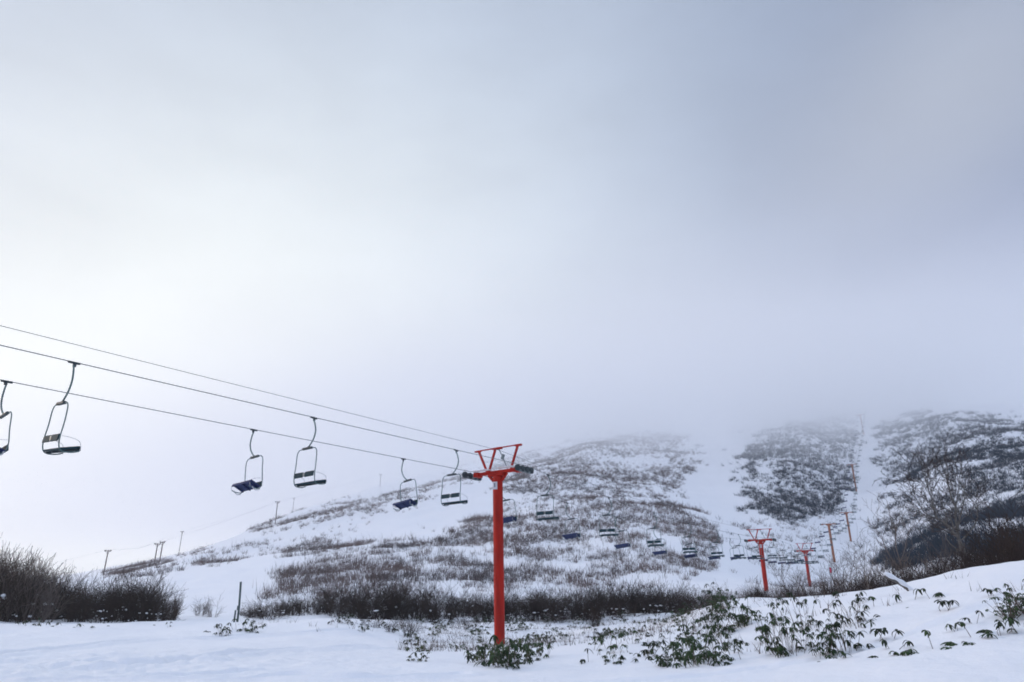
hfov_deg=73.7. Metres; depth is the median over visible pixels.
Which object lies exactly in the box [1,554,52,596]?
bare shrub
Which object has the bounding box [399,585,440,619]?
bare shrub
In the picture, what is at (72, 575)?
bare shrub
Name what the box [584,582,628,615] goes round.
bare shrub
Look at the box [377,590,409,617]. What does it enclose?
bare shrub
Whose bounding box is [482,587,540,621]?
bare shrub
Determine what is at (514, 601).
bare shrub
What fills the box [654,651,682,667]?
evergreen plant
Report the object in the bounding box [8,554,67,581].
bare shrub
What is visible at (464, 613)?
bare shrub
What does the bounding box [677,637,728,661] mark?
evergreen plant
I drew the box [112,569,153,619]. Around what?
bare shrub
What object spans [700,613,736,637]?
evergreen plant
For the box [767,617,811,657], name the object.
evergreen plant
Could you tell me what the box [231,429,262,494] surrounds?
lift chair
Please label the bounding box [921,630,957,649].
evergreen plant
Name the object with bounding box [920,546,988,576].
bare shrub
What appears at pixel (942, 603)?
evergreen plant
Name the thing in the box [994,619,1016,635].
evergreen plant
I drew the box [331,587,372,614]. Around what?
bare shrub
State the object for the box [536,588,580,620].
bare shrub
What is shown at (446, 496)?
lift chair
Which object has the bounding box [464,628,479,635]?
evergreen plant
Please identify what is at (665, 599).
bare shrub
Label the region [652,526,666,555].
lift chair
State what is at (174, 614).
bare shrub
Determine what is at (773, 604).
evergreen plant
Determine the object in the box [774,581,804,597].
bare shrub
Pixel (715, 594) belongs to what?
bare shrub
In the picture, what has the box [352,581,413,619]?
bare shrub
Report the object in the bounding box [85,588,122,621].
bare shrub
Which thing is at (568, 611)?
bare shrub
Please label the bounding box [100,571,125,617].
bare shrub
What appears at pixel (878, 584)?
bare shrub
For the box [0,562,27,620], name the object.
bare shrub
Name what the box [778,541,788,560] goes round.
lift chair
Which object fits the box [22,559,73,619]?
bare shrub
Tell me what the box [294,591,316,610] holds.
bare shrub
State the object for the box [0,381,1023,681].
ground
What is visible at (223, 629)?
evergreen plant
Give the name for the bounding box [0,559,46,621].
bare shrub
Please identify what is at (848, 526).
lift tower
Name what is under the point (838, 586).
bare shrub
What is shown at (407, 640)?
evergreen plant
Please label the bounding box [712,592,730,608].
evergreen plant
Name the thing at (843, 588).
bare shrub
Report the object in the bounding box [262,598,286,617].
bare shrub
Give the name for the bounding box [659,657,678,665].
evergreen plant
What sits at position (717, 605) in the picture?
evergreen plant
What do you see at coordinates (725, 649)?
evergreen plant
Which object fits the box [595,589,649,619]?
bare shrub
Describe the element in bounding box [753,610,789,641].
evergreen plant
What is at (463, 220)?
sky
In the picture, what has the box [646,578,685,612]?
bare shrub
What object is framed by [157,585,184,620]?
bare shrub
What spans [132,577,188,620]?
bare shrub
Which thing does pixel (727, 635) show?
evergreen plant
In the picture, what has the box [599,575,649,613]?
bare shrub
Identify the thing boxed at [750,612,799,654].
evergreen plant
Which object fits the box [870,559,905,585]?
bare shrub
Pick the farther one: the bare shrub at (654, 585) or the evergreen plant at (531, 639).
the bare shrub at (654, 585)
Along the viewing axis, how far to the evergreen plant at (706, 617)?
25.01 m
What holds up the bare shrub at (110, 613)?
on the ground
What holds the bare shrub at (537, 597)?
on the ground
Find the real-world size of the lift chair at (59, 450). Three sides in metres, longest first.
2.207 x 1.044 x 0.622 m
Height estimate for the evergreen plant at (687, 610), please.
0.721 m
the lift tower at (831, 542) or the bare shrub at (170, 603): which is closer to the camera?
the bare shrub at (170, 603)
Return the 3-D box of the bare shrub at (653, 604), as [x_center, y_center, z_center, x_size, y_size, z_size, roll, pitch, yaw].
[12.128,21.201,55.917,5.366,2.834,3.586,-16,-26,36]
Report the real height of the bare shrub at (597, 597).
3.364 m
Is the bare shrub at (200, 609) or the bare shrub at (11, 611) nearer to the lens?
the bare shrub at (11, 611)
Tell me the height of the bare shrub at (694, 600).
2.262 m
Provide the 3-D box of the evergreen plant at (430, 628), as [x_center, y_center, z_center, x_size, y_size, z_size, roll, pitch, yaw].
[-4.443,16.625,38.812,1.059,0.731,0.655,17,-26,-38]
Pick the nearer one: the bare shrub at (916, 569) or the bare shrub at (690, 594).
the bare shrub at (916, 569)
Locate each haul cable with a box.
[0,345,867,549]
[0,379,861,549]
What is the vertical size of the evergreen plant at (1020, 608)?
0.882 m
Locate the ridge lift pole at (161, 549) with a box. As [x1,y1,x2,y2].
[159,541,165,561]
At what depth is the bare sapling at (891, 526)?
44.54 m
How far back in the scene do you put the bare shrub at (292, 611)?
56.18 m
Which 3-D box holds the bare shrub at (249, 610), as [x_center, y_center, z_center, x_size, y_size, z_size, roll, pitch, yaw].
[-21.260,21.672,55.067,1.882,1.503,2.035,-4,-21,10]
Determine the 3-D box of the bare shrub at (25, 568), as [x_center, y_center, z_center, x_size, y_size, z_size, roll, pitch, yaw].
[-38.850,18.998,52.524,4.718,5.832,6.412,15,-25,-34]
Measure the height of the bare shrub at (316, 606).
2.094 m
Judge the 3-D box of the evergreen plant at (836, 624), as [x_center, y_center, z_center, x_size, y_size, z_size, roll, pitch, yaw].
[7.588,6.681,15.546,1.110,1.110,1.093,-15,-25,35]
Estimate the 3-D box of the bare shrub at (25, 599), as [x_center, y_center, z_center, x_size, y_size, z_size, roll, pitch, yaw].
[-34.512,17.620,48.734,4.387,5.502,2.939,-18,-27,40]
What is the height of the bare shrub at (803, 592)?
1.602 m
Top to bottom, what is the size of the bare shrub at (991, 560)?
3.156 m
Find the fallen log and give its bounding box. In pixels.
[883,572,912,590]
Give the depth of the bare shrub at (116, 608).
50.38 m
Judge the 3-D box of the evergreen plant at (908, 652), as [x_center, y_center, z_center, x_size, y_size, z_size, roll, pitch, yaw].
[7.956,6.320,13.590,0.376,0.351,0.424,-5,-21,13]
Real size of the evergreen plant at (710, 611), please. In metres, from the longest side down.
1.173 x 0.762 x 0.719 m
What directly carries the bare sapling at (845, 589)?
on the ground
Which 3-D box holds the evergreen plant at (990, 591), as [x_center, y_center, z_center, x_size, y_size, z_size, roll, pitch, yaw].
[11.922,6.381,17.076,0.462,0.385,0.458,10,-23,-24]
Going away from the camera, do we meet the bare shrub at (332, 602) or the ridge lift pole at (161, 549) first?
the bare shrub at (332, 602)
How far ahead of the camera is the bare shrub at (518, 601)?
59.50 m
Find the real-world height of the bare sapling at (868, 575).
4.292 m
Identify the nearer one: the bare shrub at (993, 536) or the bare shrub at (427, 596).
the bare shrub at (993, 536)
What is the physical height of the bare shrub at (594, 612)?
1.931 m
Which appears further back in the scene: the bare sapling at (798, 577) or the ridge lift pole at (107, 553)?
the ridge lift pole at (107, 553)
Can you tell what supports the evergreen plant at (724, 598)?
on the ground
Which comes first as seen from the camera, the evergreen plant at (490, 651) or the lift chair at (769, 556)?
the evergreen plant at (490, 651)
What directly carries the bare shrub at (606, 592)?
on the ground
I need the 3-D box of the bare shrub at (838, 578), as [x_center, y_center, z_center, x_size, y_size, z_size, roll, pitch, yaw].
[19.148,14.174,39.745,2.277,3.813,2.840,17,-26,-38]
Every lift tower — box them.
[462,443,533,644]
[744,528,775,590]
[794,543,815,586]
[820,523,836,561]
[839,512,852,541]
[846,463,856,490]
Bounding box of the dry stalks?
[240,565,1022,654]
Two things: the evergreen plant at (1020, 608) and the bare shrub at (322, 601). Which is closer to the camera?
the evergreen plant at (1020, 608)
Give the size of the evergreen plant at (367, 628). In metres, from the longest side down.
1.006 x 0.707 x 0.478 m
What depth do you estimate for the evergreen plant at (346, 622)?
37.98 m
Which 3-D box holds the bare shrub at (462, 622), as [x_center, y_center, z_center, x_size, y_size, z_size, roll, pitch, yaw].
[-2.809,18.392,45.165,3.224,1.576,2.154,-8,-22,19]
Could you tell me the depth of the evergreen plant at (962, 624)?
14.02 m
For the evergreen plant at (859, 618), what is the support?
on the ground
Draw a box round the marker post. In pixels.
[233,582,241,621]
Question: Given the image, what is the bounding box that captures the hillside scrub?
[682,404,1023,570]
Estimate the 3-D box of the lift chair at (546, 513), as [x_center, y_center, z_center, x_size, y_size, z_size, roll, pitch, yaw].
[1.727,7.703,33.612,1.045,2.219,0.548,-14,-25,32]
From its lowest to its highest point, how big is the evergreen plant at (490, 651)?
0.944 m
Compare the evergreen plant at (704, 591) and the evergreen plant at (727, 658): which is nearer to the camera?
the evergreen plant at (727, 658)
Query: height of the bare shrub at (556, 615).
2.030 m
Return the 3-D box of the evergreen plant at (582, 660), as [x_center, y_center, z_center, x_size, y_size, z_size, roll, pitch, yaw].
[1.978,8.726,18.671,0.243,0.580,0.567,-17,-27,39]
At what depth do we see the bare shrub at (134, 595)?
49.92 m
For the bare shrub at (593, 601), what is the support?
on the ground
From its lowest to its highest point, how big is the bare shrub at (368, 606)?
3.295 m
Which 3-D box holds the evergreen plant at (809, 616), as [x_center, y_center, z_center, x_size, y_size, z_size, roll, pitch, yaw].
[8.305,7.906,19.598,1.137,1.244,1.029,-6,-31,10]
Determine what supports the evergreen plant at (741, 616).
on the ground
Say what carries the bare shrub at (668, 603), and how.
on the ground
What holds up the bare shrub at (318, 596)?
on the ground
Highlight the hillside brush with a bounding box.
[100,426,852,599]
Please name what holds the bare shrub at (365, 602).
on the ground
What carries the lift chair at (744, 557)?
hanging from the haul cable at (326, 420)
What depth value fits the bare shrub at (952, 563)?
34.00 m
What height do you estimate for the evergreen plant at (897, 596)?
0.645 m
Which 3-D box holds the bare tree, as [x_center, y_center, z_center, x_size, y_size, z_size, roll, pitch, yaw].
[38.650,14.047,61.220,12.957,12.205,6.598,7,-22,-18]
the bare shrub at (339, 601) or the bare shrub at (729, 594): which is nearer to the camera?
the bare shrub at (729, 594)
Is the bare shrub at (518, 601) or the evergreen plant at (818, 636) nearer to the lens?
the evergreen plant at (818, 636)
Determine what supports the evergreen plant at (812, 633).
on the ground
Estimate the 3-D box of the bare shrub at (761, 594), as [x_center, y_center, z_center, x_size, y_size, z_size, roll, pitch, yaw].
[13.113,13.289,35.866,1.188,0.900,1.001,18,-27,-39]
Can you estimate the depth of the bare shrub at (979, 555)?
37.75 m
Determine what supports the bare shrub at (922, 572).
on the ground
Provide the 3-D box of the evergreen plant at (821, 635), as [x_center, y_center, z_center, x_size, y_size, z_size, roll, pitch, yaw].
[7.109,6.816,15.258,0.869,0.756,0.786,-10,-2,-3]
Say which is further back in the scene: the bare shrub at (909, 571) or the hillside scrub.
the hillside scrub
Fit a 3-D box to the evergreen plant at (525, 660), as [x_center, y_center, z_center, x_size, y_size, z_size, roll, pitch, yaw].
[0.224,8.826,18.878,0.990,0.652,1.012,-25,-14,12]
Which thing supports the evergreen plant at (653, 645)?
on the ground
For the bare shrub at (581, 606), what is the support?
on the ground
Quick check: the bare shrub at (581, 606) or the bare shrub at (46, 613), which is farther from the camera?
the bare shrub at (581, 606)
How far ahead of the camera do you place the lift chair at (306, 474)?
21.83 m
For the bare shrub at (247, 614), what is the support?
on the ground
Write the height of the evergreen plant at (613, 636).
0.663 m
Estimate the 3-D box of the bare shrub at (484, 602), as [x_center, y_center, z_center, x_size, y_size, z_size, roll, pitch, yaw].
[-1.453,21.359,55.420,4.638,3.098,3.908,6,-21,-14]
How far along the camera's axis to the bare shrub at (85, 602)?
50.88 m
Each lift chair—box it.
[0,380,12,455]
[42,360,80,454]
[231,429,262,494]
[293,416,326,487]
[393,458,417,511]
[441,449,467,505]
[503,497,516,522]
[536,474,558,520]
[562,502,580,540]
[599,497,618,536]
[614,517,630,549]
[646,512,664,546]
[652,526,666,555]
[682,523,697,553]
[684,532,696,559]
[708,536,720,559]
[710,530,724,557]
[729,538,740,560]
[733,534,746,558]
[751,537,763,559]
[767,539,777,558]
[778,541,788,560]
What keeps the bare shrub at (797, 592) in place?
on the ground
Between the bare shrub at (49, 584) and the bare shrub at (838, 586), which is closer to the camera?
the bare shrub at (838, 586)
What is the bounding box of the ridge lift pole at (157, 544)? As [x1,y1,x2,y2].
[154,543,160,562]
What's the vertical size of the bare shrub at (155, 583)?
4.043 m
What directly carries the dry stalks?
on the ground
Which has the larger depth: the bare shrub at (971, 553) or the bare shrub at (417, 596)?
the bare shrub at (417, 596)
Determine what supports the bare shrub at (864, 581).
on the ground
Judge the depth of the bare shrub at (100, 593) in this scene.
53.72 m
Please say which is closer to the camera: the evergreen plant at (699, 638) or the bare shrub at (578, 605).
the evergreen plant at (699, 638)
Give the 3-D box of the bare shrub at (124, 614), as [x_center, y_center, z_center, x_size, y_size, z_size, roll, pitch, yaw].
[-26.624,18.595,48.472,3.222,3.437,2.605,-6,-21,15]
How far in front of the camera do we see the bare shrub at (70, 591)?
53.32 m
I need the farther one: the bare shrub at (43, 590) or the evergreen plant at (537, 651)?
the bare shrub at (43, 590)
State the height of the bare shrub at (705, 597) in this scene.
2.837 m
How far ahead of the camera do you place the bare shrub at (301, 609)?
56.42 m
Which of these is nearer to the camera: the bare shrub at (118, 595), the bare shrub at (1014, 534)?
the bare shrub at (1014, 534)
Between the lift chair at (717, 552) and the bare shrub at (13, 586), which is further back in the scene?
the lift chair at (717, 552)
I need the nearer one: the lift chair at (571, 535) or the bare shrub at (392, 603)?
the lift chair at (571, 535)
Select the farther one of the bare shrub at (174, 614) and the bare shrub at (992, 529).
the bare shrub at (174, 614)
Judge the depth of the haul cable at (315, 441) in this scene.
24.66 m
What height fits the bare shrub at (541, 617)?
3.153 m
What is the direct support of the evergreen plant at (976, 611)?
on the ground
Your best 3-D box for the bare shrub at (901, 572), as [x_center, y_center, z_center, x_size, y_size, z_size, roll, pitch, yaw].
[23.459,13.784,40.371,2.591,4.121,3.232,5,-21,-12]
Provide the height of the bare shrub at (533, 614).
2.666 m
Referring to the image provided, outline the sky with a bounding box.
[0,0,1023,576]
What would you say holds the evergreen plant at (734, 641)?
on the ground
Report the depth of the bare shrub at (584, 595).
60.85 m
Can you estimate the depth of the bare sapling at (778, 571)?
34.20 m
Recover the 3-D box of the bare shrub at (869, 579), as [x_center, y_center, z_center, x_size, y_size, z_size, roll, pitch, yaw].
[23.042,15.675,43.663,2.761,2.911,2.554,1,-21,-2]
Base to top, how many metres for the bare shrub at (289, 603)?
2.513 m
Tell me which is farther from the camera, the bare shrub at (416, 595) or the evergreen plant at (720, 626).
the bare shrub at (416, 595)
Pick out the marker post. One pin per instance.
(239, 602)
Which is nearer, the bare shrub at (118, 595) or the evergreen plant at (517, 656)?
the evergreen plant at (517, 656)
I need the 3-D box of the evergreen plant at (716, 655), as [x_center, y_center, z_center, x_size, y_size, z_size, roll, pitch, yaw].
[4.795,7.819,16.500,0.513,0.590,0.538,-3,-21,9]
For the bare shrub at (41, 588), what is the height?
5.603 m
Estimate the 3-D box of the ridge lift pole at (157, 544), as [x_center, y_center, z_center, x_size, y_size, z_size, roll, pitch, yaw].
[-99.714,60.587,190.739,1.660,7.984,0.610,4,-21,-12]
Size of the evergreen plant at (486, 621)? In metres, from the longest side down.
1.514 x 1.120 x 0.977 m
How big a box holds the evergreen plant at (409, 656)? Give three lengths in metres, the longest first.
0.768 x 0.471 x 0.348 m
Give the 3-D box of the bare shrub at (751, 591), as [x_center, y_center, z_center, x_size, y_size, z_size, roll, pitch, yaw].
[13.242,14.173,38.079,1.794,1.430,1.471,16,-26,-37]
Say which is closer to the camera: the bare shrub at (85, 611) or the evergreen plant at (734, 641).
the evergreen plant at (734, 641)
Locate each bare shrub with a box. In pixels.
[0,542,55,620]
[0,547,40,621]
[0,547,73,621]
[0,550,56,620]
[0,552,44,615]
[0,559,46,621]
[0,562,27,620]
[1,543,40,591]
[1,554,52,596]
[3,548,66,622]
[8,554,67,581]
[9,548,49,621]
[17,563,75,619]
[21,554,65,619]
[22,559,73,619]
[26,565,74,619]
[31,566,75,619]
[36,565,85,622]
[45,566,98,617]
[47,568,86,619]
[48,572,95,619]
[51,564,100,618]
[51,570,100,621]
[57,581,104,620]
[60,575,86,621]
[62,584,104,621]
[67,581,92,619]
[68,582,130,622]
[69,583,100,621]
[76,570,117,619]
[83,578,127,619]
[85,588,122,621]
[92,580,120,620]
[95,571,121,620]
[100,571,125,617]
[100,575,146,620]
[104,584,139,621]
[112,566,172,621]
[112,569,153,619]
[112,581,161,621]
[113,566,165,621]
[122,583,156,621]
[124,564,175,620]
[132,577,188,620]
[135,582,185,620]
[137,577,174,600]
[139,588,176,620]
[152,582,187,620]
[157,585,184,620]
[158,591,185,620]
[191,597,213,615]
[199,594,223,616]
[240,603,261,616]
[241,603,260,617]
[243,591,300,619]
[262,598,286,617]
[273,600,290,615]
[275,590,306,615]
[277,591,306,615]
[287,595,311,615]
[290,591,332,614]
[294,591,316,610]
[303,597,326,614]
[307,585,339,611]
[309,588,339,612]
[312,578,366,617]
[317,584,346,613]
[319,588,351,614]
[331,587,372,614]
[334,576,371,616]
[341,584,398,619]
[342,578,378,618]
[346,588,383,618]
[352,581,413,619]
[353,580,415,619]
[360,580,389,607]
[368,616,385,627]
[369,575,416,617]
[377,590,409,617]
[383,615,401,632]
[386,588,442,620]
[388,574,419,617]
[393,586,437,611]
[396,583,436,617]
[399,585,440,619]
[401,611,423,637]
[413,585,447,620]
[415,587,465,623]
[417,579,458,616]
[432,595,460,617]
[436,588,476,615]
[437,585,465,618]
[446,588,477,615]
[446,590,480,614]
[447,609,489,629]
[460,599,490,622]
[461,596,479,616]
[467,594,491,612]
[468,586,513,621]
[468,593,522,620]
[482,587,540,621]
[485,589,517,619]
[490,590,521,614]
[505,587,532,615]
[508,587,558,620]
[509,594,550,620]
[511,589,528,613]
[521,599,538,620]
[523,581,549,612]
[525,588,576,620]
[526,587,560,607]
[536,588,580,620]
[536,598,571,622]
[537,590,597,620]
[538,586,582,619]
[558,589,604,618]
[560,582,581,606]
[561,590,591,615]
[561,590,593,617]
[565,581,609,621]
[567,583,598,605]
[577,580,616,613]
[578,585,607,603]
[578,597,603,626]
[581,602,601,619]
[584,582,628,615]
[585,573,632,615]
[587,580,622,609]
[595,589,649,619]
[595,592,631,615]
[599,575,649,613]
[613,582,650,613]
[614,580,668,612]
[622,582,664,604]
[623,586,670,613]
[627,584,689,614]
[637,585,692,613]
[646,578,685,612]
[647,579,689,612]
[651,575,694,612]
[654,589,678,612]
[660,580,693,610]
[664,579,702,614]
[670,585,701,604]
[671,593,702,612]
[673,584,717,609]
[676,592,712,607]
[688,586,729,605]
[698,581,735,606]
[721,590,736,599]
[736,588,753,597]
[737,586,765,596]
[742,575,758,593]
[751,583,767,597]
[753,588,770,597]
[768,579,803,597]
[768,581,788,597]
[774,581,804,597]
[777,563,819,596]
[779,582,818,597]
[790,580,817,596]
[808,548,850,594]
[814,580,867,595]
[815,571,860,594]
[817,551,863,592]
[826,576,872,593]
[832,571,884,590]
[835,580,859,592]
[840,571,880,591]
[850,548,902,586]
[853,567,881,590]
[854,566,915,589]
[859,566,883,588]
[861,574,888,588]
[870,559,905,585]
[875,538,929,581]
[876,539,914,585]
[879,560,925,584]
[882,562,928,584]
[884,562,941,585]
[899,559,943,580]
[906,554,931,580]
[912,542,945,576]
[918,520,960,572]
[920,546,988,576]
[920,555,960,574]
[924,550,978,575]
[927,552,982,573]
[931,544,990,570]
[946,484,1023,561]
[949,545,991,569]
[950,537,991,568]
[953,506,1020,557]
[956,509,1023,563]
[958,524,1023,566]
[960,549,1003,567]
[961,539,1023,567]
[962,515,1023,562]
[972,506,1023,549]
[974,521,1023,564]
[985,516,1023,540]
[986,499,1023,563]
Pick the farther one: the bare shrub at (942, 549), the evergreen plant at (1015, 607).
the bare shrub at (942, 549)
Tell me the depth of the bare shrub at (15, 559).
56.36 m
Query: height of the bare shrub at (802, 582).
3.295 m
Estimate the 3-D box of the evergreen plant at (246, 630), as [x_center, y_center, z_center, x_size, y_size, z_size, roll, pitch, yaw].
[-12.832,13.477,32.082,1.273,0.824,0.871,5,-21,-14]
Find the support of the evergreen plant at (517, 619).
on the ground
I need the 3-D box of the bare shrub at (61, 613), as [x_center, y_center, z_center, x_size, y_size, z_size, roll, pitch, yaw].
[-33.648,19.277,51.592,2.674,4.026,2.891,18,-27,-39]
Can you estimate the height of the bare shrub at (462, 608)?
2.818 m
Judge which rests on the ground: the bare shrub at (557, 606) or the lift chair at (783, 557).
the bare shrub at (557, 606)
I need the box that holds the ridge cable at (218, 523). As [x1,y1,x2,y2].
[24,476,372,569]
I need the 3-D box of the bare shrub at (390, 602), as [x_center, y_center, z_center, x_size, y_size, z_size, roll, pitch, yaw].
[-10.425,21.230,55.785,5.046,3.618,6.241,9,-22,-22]
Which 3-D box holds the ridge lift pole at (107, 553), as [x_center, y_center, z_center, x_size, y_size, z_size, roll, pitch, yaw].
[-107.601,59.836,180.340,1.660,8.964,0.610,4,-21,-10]
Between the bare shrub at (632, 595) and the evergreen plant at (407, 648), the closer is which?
the evergreen plant at (407, 648)
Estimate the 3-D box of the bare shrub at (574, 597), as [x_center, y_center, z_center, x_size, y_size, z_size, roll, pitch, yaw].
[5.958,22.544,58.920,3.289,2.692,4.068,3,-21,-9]
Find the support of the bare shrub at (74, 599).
on the ground
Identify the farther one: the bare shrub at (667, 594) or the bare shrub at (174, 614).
the bare shrub at (667, 594)
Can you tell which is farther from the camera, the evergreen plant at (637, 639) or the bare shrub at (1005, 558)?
the bare shrub at (1005, 558)
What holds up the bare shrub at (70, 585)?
on the ground
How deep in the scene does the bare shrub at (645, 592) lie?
61.59 m
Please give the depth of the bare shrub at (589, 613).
55.06 m
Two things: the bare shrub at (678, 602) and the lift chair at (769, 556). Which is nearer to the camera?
the bare shrub at (678, 602)
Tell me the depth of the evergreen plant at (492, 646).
20.68 m
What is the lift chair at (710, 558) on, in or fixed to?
hanging from the haul cable at (315, 441)
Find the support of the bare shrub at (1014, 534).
on the ground
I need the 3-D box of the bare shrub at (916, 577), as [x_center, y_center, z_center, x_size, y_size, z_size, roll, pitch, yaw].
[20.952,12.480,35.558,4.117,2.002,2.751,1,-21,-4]
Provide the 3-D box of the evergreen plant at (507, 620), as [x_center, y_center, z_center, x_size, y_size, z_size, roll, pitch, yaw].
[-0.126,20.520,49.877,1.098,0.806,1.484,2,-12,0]
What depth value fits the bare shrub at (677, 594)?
60.60 m
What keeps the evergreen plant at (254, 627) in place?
on the ground
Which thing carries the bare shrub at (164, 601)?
on the ground
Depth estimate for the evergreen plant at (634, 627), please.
37.10 m
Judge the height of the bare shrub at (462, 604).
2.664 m
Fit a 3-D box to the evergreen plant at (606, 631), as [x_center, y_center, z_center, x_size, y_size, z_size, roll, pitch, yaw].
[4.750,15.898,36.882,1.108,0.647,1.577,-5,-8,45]
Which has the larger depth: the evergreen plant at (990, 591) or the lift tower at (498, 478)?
the lift tower at (498, 478)
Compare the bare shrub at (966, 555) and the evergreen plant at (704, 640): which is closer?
the evergreen plant at (704, 640)
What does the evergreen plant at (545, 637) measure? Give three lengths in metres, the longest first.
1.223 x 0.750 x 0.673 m
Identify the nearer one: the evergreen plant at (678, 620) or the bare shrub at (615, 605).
the evergreen plant at (678, 620)
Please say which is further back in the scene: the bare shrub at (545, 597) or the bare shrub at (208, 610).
the bare shrub at (545, 597)
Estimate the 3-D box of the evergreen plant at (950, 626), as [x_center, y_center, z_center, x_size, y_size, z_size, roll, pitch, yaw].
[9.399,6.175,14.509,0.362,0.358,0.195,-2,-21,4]
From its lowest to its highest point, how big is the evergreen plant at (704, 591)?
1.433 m
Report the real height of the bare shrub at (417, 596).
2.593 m
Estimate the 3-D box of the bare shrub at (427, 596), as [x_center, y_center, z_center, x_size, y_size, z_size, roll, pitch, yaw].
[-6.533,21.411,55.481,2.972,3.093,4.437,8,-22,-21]
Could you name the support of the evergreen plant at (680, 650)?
on the ground
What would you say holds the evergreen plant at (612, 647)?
on the ground
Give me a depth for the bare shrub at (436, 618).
53.62 m
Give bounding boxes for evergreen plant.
[213,625,231,636]
[225,618,253,631]
[240,620,263,632]
[335,614,355,625]
[358,624,369,631]
[403,632,420,644]
[404,633,418,645]
[404,636,428,651]
[408,652,428,661]
[428,626,440,635]
[449,642,464,649]
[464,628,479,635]
[464,644,504,662]
[466,646,510,664]
[472,617,491,627]
[474,635,528,666]
[476,638,521,660]
[485,652,520,667]
[488,640,518,660]
[503,653,521,668]
[505,615,515,624]
[507,643,532,664]
[512,617,524,623]
[516,623,531,630]
[521,650,541,661]
[522,635,537,647]
[522,642,552,657]
[523,633,539,640]
[523,637,545,653]
[541,631,555,643]
[580,648,592,663]
[587,628,608,637]
[592,636,603,650]
[598,635,616,648]
[601,651,616,658]
[607,644,627,652]
[620,630,638,643]
[626,619,648,632]
[635,640,669,656]
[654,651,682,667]
[656,631,678,649]
[659,645,685,660]
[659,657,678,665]
[670,608,691,620]
[670,616,685,622]
[670,635,722,668]
[674,629,692,640]
[676,630,715,650]
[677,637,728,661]
[678,602,697,612]
[695,644,726,659]
[696,582,721,609]
[698,651,720,664]
[699,612,718,622]
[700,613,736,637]
[706,599,736,620]
[706,602,721,618]
[708,589,734,612]
[710,647,730,662]
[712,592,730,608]
[717,596,751,626]
[718,631,730,638]
[719,615,738,632]
[719,643,730,654]
[729,610,762,628]
[732,639,743,653]
[735,614,749,624]
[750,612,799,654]
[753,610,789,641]
[763,601,788,626]
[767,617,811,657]
[776,592,819,629]
[796,626,817,649]
[800,624,840,657]
[807,623,850,658]
[815,617,839,638]
[816,608,874,654]
[830,591,874,627]
[833,651,849,658]
[849,605,869,612]
[855,594,872,601]
[869,627,904,638]
[880,639,913,648]
[888,650,914,655]
[892,589,922,601]
[902,649,917,655]
[920,588,944,598]
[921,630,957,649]
[934,599,958,609]
[945,623,960,631]
[956,622,997,638]
[960,610,983,622]
[961,641,975,645]
[982,588,999,595]
[982,593,1023,618]
[993,579,1023,613]
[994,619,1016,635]
[1003,616,1019,631]
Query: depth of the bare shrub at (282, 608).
57.80 m
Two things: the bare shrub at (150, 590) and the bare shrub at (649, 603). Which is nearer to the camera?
the bare shrub at (150, 590)
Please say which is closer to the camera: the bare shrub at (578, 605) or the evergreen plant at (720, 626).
the evergreen plant at (720, 626)
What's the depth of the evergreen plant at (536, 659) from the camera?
20.34 m
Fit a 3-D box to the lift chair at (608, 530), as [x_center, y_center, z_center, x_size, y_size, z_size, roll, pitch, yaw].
[5.540,10.158,39.407,1.045,2.219,0.554,-11,-23,27]
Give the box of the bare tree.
[872,430,997,556]
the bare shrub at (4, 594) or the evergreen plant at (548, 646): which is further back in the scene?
the bare shrub at (4, 594)
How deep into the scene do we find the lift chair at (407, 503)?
28.89 m
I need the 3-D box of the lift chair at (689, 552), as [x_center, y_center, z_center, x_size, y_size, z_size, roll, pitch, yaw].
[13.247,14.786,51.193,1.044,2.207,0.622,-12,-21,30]
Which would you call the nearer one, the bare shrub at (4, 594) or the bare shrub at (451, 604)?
the bare shrub at (4, 594)
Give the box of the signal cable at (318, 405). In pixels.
[0,325,841,543]
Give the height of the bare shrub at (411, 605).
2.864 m
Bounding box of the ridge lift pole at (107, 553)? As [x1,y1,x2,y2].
[103,550,111,573]
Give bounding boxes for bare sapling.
[763,548,797,597]
[784,567,809,593]
[823,549,869,590]
[839,530,879,589]
[859,490,939,580]
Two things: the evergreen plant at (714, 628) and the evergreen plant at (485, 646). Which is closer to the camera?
the evergreen plant at (485, 646)
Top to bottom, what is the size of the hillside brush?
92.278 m
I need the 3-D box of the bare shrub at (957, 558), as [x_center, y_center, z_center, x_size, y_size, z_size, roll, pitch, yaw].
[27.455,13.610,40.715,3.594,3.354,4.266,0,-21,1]
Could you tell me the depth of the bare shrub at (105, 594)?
51.86 m
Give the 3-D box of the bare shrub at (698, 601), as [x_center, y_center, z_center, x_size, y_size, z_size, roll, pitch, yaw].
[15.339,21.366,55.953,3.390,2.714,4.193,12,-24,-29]
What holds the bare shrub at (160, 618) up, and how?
on the ground
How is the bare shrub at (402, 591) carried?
on the ground
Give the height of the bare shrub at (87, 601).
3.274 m
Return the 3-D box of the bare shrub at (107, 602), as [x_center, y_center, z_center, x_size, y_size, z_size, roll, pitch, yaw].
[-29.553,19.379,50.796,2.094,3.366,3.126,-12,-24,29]
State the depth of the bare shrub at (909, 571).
34.21 m
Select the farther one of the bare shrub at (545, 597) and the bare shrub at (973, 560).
the bare shrub at (545, 597)
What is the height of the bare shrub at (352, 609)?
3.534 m
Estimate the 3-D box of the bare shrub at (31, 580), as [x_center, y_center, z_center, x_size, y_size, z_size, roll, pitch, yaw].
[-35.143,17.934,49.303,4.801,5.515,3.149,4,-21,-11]
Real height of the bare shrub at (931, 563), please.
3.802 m
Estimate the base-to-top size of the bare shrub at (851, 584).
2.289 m
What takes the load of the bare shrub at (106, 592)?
on the ground
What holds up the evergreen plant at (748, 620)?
on the ground

